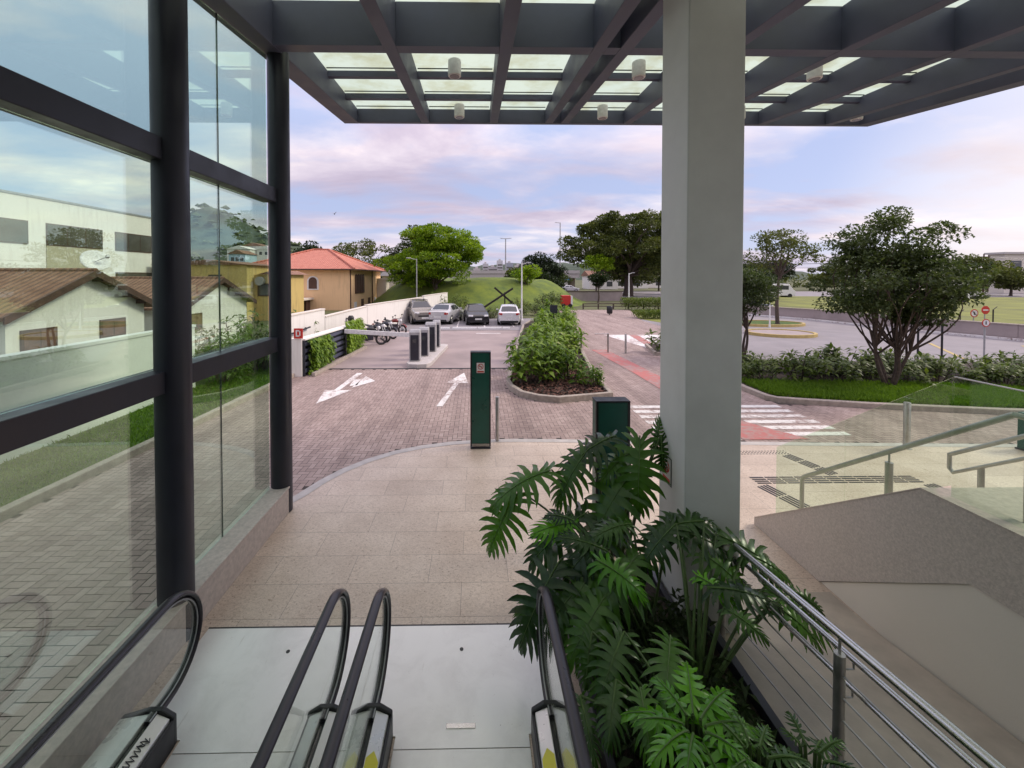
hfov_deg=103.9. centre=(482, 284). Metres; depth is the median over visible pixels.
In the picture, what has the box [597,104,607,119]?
downlight
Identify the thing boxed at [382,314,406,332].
motorcycle
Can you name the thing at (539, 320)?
island shrub
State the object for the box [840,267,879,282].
background tree
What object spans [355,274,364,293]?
window
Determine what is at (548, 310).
island shrub
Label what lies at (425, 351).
ticket machine
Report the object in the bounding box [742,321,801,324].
island turf
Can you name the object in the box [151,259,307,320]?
ochre house
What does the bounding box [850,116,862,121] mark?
downlight
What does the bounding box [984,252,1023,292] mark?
building
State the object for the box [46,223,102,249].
window
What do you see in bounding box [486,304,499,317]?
garden bush
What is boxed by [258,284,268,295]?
window
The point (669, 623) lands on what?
undergrowth
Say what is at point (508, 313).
parked car
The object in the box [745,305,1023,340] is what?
wall
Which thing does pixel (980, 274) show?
background tree
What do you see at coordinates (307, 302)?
garage door
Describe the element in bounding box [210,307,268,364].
garden bush
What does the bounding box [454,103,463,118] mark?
downlight
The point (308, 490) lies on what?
plaza edging
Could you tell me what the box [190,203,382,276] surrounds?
hill forest
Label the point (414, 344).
ticket machine
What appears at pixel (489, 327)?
wheel stop
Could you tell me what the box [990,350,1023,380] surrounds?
hedge shrub
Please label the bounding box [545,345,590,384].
island shrub
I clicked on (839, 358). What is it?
hedge shrub
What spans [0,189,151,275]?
office building
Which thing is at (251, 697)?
escalator
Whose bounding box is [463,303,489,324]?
parked car
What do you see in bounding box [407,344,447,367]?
traffic island
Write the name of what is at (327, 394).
lane arrow
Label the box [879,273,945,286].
background tree
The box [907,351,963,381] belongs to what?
hedge shrub
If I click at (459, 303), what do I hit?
garden bush
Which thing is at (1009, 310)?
field
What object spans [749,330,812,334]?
paving
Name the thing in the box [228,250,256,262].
hill house
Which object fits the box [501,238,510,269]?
street lamp
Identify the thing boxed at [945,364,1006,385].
hedge shrub
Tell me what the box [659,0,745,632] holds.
column
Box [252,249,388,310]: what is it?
orange house
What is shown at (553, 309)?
dark sign board
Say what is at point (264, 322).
neighbour ground
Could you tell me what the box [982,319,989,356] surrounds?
road sign
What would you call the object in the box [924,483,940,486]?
tactile strip
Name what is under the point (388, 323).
motorcycle
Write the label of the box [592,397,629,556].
totem
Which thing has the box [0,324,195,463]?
boundary wall
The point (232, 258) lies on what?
window
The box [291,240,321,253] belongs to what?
background tree
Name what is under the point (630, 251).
spreading tree
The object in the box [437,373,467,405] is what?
lane arrow
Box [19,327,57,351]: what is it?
window
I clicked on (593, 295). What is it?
dark wall
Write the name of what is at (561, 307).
island shrub
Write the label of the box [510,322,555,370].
island shrub
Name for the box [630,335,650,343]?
red strip
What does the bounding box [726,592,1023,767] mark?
ramp
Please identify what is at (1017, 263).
window
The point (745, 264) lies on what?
background tree
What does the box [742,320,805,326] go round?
kerb
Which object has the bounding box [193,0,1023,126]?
canopy
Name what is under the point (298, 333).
wall sign
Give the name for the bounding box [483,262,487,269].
tower block
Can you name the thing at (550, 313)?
island shrub
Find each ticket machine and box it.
[409,329,420,360]
[419,327,429,355]
[425,322,436,351]
[433,320,440,346]
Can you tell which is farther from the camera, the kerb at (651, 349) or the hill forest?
the hill forest
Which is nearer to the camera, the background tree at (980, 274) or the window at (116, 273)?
the window at (116, 273)
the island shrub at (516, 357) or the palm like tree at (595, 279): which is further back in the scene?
the palm like tree at (595, 279)
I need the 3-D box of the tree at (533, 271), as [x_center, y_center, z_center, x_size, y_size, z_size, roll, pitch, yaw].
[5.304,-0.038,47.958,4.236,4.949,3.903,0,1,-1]
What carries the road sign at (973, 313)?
on the field
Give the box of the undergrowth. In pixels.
[593,587,793,767]
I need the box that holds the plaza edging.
[293,439,1016,501]
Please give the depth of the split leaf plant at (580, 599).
3.46 m
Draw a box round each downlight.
[448,57,460,78]
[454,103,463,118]
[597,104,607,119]
[632,59,645,80]
[806,65,822,81]
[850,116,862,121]
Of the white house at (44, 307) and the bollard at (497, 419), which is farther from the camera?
the white house at (44, 307)
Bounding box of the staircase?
[754,376,1023,743]
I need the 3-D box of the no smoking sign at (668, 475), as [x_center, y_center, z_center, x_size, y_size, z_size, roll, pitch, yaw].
[1.900,1.906,4.126,0.010,0.284,0.194,0,1,-1]
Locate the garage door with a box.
[304,300,309,310]
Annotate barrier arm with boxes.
[344,329,408,355]
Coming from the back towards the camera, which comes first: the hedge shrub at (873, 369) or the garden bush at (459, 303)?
the garden bush at (459, 303)
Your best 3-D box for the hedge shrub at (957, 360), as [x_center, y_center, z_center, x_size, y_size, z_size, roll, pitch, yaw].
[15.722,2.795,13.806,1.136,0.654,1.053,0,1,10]
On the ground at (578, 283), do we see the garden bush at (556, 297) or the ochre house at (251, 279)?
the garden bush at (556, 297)
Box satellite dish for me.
[79,250,110,269]
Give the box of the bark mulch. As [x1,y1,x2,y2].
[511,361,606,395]
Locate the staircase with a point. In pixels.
(930, 580)
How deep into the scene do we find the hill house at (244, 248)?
178.01 m
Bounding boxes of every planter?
[302,324,366,376]
[556,568,811,767]
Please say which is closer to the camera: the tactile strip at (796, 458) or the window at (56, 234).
the tactile strip at (796, 458)
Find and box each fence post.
[916,326,920,358]
[940,320,943,357]
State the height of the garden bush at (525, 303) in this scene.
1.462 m
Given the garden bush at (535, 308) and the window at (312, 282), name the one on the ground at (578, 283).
the garden bush at (535, 308)
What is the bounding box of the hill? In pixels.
[190,207,816,279]
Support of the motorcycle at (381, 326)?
on the driveway
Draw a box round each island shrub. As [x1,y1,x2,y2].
[503,336,559,383]
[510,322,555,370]
[521,325,548,355]
[523,331,574,379]
[526,308,560,332]
[534,312,557,330]
[534,321,555,344]
[535,309,558,323]
[537,299,560,320]
[543,331,577,369]
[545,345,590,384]
[549,318,588,357]
[551,318,579,339]
[551,321,586,350]
[553,306,577,331]
[555,305,578,323]
[557,307,579,328]
[581,363,605,386]
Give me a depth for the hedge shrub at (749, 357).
14.06 m
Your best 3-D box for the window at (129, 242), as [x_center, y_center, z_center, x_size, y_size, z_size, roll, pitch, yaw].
[-25.441,-3.026,29.222,0.058,1.300,3.050,0,1,-1]
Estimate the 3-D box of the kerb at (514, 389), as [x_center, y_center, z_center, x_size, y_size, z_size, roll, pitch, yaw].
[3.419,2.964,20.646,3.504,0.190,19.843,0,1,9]
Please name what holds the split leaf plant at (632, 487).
on the planter at (764, 711)
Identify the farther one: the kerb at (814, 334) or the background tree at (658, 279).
the background tree at (658, 279)
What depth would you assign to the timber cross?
36.84 m
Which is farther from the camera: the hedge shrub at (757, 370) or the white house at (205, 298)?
the white house at (205, 298)
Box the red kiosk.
[561,295,572,307]
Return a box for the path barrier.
[580,333,608,352]
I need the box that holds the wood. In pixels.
[776,272,984,287]
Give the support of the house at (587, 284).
on the ground at (578, 283)
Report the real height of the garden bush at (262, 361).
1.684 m
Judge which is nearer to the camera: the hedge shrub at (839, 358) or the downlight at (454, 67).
the downlight at (454, 67)
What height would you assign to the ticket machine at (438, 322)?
1.250 m
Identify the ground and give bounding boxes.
[195,321,268,356]
[325,280,986,317]
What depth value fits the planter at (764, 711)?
3.04 m
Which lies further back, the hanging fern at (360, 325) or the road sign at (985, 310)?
the road sign at (985, 310)
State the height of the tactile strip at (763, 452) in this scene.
0.006 m
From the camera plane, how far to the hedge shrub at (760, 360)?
14.16 m
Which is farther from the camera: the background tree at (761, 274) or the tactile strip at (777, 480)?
the background tree at (761, 274)
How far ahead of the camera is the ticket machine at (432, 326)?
17.38 m
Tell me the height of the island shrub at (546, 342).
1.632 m
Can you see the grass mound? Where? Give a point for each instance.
(482, 290)
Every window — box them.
[0,217,28,243]
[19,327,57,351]
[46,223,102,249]
[99,317,125,338]
[115,232,150,252]
[115,272,151,275]
[192,313,203,331]
[231,257,242,260]
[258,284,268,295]
[307,276,318,289]
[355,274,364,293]
[1011,261,1021,267]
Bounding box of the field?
[758,296,1023,323]
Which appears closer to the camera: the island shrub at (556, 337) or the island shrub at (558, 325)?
the island shrub at (556, 337)
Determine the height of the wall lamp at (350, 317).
0.300 m
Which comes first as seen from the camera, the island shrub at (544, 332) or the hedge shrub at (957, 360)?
the hedge shrub at (957, 360)
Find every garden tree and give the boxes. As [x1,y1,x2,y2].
[742,267,783,355]
[805,205,1001,385]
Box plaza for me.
[131,442,1023,767]
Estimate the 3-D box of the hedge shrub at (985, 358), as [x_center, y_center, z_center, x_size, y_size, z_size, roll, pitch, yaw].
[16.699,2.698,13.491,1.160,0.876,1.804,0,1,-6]
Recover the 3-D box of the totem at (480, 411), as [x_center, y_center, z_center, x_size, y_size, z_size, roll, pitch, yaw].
[-0.037,2.295,7.993,0.404,1.920,0.190,0,1,-1]
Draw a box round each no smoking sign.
[476,362,484,373]
[662,455,671,487]
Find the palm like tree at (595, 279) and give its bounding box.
[586,271,610,302]
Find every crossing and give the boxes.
[605,335,659,346]
[630,405,850,435]
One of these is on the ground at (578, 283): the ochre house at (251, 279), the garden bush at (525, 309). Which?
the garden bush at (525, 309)
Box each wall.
[0,0,292,767]
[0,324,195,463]
[291,292,447,376]
[566,291,622,300]
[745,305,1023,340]
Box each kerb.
[0,373,293,522]
[506,320,612,402]
[645,343,659,355]
[741,383,1023,414]
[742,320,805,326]
[744,328,817,337]
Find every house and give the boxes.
[0,268,151,354]
[110,276,256,348]
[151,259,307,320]
[227,246,256,260]
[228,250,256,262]
[243,243,266,248]
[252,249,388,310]
[256,246,267,260]
[581,271,617,288]
[618,280,647,287]
[648,273,660,287]
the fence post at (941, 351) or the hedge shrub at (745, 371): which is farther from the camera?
the fence post at (941, 351)
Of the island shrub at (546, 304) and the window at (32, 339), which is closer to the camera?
the window at (32, 339)
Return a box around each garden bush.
[192,335,253,382]
[194,323,222,356]
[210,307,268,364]
[235,325,268,370]
[444,293,469,309]
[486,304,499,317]
[507,297,532,310]
[512,302,528,315]
[528,303,547,314]
[532,291,563,307]
[544,291,562,301]
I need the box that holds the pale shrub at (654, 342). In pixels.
[644,328,660,349]
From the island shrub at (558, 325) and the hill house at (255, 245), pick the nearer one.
the island shrub at (558, 325)
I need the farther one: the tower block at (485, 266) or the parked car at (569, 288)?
the tower block at (485, 266)
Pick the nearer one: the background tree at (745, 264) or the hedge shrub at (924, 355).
the hedge shrub at (924, 355)
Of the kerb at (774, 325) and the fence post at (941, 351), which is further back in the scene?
the kerb at (774, 325)
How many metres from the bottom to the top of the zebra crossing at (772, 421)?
0.001 m
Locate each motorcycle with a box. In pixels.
[359,320,387,344]
[365,318,390,341]
[372,316,397,338]
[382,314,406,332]
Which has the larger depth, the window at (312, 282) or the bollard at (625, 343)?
the window at (312, 282)
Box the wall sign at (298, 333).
[294,328,302,338]
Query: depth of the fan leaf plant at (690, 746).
2.20 m
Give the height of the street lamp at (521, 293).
4.600 m
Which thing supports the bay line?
on the side road at (843, 336)
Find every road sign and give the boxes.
[970,309,977,320]
[981,306,989,318]
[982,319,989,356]
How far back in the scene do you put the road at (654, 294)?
79.09 m
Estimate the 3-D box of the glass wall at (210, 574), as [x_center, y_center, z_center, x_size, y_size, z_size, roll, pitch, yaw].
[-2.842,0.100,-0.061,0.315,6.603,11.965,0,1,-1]
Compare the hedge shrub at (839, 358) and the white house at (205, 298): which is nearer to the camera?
the hedge shrub at (839, 358)
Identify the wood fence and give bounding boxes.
[582,303,660,308]
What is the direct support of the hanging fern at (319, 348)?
attached to the louvre planter at (337, 334)
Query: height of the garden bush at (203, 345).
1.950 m
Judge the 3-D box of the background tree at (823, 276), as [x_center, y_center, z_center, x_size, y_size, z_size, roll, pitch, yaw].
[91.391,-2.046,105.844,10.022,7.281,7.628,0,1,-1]
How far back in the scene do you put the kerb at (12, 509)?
6.87 m
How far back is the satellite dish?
14.17 m
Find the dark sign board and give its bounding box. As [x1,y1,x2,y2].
[550,305,556,320]
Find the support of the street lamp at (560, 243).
on the ground at (578, 283)
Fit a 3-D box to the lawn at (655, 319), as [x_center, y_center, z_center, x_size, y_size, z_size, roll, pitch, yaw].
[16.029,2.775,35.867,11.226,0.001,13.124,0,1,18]
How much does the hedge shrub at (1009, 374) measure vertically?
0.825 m
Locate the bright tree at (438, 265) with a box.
[371,222,485,290]
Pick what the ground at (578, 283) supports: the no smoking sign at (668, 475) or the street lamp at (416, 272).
the street lamp at (416, 272)
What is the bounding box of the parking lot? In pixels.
[398,318,533,329]
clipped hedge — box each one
[619,297,660,309]
[631,309,660,318]
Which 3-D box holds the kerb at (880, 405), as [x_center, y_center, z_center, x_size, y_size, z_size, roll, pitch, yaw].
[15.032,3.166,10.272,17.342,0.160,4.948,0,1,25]
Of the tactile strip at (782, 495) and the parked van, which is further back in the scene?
the parked van
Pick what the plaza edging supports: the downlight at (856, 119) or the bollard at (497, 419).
the bollard at (497, 419)
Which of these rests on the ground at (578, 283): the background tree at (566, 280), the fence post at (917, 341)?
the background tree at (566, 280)
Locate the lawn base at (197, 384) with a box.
[0,355,268,506]
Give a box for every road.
[622,291,1023,297]
[641,315,1023,362]
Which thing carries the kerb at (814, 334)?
on the side road at (843, 336)
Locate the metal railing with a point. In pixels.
(837, 668)
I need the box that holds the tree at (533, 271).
[509,264,541,284]
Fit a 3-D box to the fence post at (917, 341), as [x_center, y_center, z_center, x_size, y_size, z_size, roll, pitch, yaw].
[18.119,2.371,16.537,0.296,1.524,0.070,0,1,-1]
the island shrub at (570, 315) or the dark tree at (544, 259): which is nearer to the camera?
the island shrub at (570, 315)
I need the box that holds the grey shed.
[380,270,402,287]
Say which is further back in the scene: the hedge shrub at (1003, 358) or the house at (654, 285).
the house at (654, 285)
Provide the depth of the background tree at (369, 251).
76.25 m
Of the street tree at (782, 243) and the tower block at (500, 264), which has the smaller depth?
the street tree at (782, 243)
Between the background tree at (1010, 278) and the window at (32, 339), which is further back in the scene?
the background tree at (1010, 278)
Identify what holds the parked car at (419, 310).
on the parking lot
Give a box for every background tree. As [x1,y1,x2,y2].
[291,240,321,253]
[331,238,389,268]
[504,267,530,277]
[525,271,564,289]
[542,265,572,283]
[607,265,657,287]
[640,275,660,290]
[743,260,769,271]
[743,265,777,290]
[760,260,795,282]
[807,264,849,285]
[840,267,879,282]
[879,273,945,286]
[932,270,993,287]
[947,253,1014,284]
[982,265,1023,295]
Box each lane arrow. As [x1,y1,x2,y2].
[316,373,373,403]
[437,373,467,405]
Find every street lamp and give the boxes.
[406,257,416,296]
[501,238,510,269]
[521,262,530,319]
[555,222,560,266]
[628,272,634,296]
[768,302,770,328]
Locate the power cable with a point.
(950, 258)
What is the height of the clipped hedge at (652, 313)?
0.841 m
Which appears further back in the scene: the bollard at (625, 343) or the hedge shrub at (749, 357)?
the bollard at (625, 343)
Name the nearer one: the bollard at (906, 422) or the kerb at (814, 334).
the bollard at (906, 422)
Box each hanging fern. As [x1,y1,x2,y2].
[308,334,336,375]
[344,317,366,354]
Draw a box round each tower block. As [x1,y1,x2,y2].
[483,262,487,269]
[488,265,497,269]
[497,259,502,269]
[506,261,512,269]
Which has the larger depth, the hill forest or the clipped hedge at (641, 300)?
the hill forest
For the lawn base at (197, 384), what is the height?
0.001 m
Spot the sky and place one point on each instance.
(961, 163)
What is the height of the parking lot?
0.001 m
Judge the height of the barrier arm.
1.190 m
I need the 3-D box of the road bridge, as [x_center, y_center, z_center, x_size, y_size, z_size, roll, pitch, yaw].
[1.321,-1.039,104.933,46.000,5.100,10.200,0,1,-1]
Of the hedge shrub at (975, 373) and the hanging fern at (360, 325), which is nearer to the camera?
the hedge shrub at (975, 373)
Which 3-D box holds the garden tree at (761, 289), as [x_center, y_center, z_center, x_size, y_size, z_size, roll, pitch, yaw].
[10.689,1.191,16.552,2.920,3.923,3.010,1,1,34]
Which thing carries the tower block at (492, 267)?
on the ground at (578, 283)
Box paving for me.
[0,310,1017,755]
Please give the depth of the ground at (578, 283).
55.84 m
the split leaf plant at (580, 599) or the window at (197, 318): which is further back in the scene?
the window at (197, 318)
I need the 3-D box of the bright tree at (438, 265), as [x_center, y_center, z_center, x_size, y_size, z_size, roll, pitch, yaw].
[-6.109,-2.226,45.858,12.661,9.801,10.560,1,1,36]
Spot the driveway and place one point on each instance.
(394, 353)
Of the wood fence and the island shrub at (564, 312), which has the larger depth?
the wood fence
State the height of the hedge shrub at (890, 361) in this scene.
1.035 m
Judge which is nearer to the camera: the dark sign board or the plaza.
the plaza
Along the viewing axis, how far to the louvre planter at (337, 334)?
15.59 m
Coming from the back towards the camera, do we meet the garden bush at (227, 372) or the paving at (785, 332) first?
the paving at (785, 332)
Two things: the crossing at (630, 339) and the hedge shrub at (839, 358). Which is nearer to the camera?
the hedge shrub at (839, 358)
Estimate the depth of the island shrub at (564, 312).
22.77 m
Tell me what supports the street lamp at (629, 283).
on the ground at (578, 283)
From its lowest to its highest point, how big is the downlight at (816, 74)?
0.307 m
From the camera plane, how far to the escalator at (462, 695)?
3.06 m
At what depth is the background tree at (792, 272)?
105.47 m
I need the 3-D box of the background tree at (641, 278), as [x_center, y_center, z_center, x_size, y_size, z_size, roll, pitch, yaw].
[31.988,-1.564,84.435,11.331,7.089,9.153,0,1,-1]
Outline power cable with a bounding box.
[812,256,1023,267]
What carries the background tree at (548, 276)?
on the ground at (578, 283)
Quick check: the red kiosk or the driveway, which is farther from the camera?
the red kiosk
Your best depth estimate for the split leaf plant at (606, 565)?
3.29 m
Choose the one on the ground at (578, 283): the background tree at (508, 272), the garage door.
the background tree at (508, 272)
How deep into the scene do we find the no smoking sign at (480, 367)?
7.89 m
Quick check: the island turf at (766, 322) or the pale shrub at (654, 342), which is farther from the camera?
the island turf at (766, 322)
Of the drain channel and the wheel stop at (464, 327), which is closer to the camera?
the drain channel
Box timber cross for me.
[484,287,518,307]
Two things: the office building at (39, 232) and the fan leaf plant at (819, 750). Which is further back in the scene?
the office building at (39, 232)
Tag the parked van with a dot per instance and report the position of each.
(787, 290)
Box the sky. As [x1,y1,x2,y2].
[0,0,1023,273]
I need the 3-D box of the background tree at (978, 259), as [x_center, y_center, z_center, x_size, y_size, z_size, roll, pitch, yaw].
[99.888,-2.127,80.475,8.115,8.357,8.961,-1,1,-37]
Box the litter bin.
[607,306,612,314]
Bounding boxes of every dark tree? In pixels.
[386,224,432,284]
[518,251,568,278]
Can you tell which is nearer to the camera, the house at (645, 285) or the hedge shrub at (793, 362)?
the hedge shrub at (793, 362)
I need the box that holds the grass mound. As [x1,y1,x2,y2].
[371,277,585,310]
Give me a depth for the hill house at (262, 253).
183.18 m
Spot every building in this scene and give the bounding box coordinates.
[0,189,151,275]
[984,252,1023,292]
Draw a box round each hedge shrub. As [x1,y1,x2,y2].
[742,350,757,364]
[742,353,769,369]
[742,360,755,379]
[744,359,784,379]
[760,354,802,372]
[771,348,840,384]
[797,354,863,382]
[803,350,845,374]
[809,342,886,374]
[837,356,890,379]
[855,347,893,373]
[880,348,945,376]
[884,358,935,384]
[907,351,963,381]
[929,355,964,374]
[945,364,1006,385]
[946,351,1020,375]
[975,358,1023,386]
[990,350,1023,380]
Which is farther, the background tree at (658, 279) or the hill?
the hill
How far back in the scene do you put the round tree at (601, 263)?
64.92 m
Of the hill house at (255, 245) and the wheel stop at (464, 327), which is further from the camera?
the hill house at (255, 245)
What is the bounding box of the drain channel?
[330,330,507,368]
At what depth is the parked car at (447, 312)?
29.12 m
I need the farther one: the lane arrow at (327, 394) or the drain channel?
the drain channel
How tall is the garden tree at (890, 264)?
5.632 m
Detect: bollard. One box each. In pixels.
[494,396,499,441]
[625,334,626,352]
[903,402,912,449]
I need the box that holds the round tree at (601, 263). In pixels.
[578,253,614,290]
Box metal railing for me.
[717,533,1006,767]
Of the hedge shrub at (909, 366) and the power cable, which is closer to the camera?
the hedge shrub at (909, 366)
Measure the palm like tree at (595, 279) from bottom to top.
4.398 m
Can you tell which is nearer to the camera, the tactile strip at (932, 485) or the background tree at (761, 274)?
the tactile strip at (932, 485)
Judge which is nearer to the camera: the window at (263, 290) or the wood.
the window at (263, 290)
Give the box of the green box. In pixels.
[1014,412,1023,450]
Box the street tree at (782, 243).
[743,228,827,323]
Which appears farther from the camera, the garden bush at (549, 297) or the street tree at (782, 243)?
the garden bush at (549, 297)
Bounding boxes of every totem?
[470,350,490,448]
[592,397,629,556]
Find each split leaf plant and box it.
[479,414,669,576]
[507,509,719,677]
[528,512,738,666]
[574,621,756,767]
[630,508,835,711]
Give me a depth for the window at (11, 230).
21.58 m
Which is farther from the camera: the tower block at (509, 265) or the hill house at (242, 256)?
the tower block at (509, 265)
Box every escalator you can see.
[3,588,380,767]
[318,586,592,767]
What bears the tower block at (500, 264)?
on the ground at (578, 283)
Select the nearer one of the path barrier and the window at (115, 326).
the window at (115, 326)
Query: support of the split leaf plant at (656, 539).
on the planter at (764, 711)
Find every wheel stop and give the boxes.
[452,327,476,328]
[478,327,501,328]
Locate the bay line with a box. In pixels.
[928,343,1023,358]
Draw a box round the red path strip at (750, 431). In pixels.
[593,350,806,439]
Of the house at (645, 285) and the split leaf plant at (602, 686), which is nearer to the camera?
the split leaf plant at (602, 686)
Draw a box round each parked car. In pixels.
[407,299,433,323]
[428,303,462,323]
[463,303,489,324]
[496,304,520,324]
[562,285,578,290]
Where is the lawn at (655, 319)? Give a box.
[631,311,660,322]
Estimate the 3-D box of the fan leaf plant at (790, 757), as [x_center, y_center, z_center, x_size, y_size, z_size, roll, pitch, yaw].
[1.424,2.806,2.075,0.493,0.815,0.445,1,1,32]
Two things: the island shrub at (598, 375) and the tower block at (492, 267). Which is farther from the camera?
the tower block at (492, 267)
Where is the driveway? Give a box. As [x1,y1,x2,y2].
[332,330,519,367]
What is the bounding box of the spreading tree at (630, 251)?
[555,209,661,295]
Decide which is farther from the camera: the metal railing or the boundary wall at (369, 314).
the boundary wall at (369, 314)
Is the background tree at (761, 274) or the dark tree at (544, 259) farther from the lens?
the dark tree at (544, 259)
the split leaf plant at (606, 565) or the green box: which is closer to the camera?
the split leaf plant at (606, 565)
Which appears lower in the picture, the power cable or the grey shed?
the grey shed
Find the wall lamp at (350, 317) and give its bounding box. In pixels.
[346,315,353,320]
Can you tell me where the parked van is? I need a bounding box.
[763,284,794,296]
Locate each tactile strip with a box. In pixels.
[741,451,788,453]
[750,476,922,483]
[757,484,809,507]
[783,454,837,474]
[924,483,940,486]
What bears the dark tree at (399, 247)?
on the ground at (578, 283)
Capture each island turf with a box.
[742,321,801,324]
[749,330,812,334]
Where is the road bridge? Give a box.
[448,270,579,286]
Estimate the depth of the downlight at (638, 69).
6.89 m
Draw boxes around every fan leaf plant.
[620,661,762,767]
[708,710,812,767]
[761,711,854,767]
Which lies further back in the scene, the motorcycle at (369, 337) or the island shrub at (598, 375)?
the motorcycle at (369, 337)
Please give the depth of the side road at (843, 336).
20.70 m

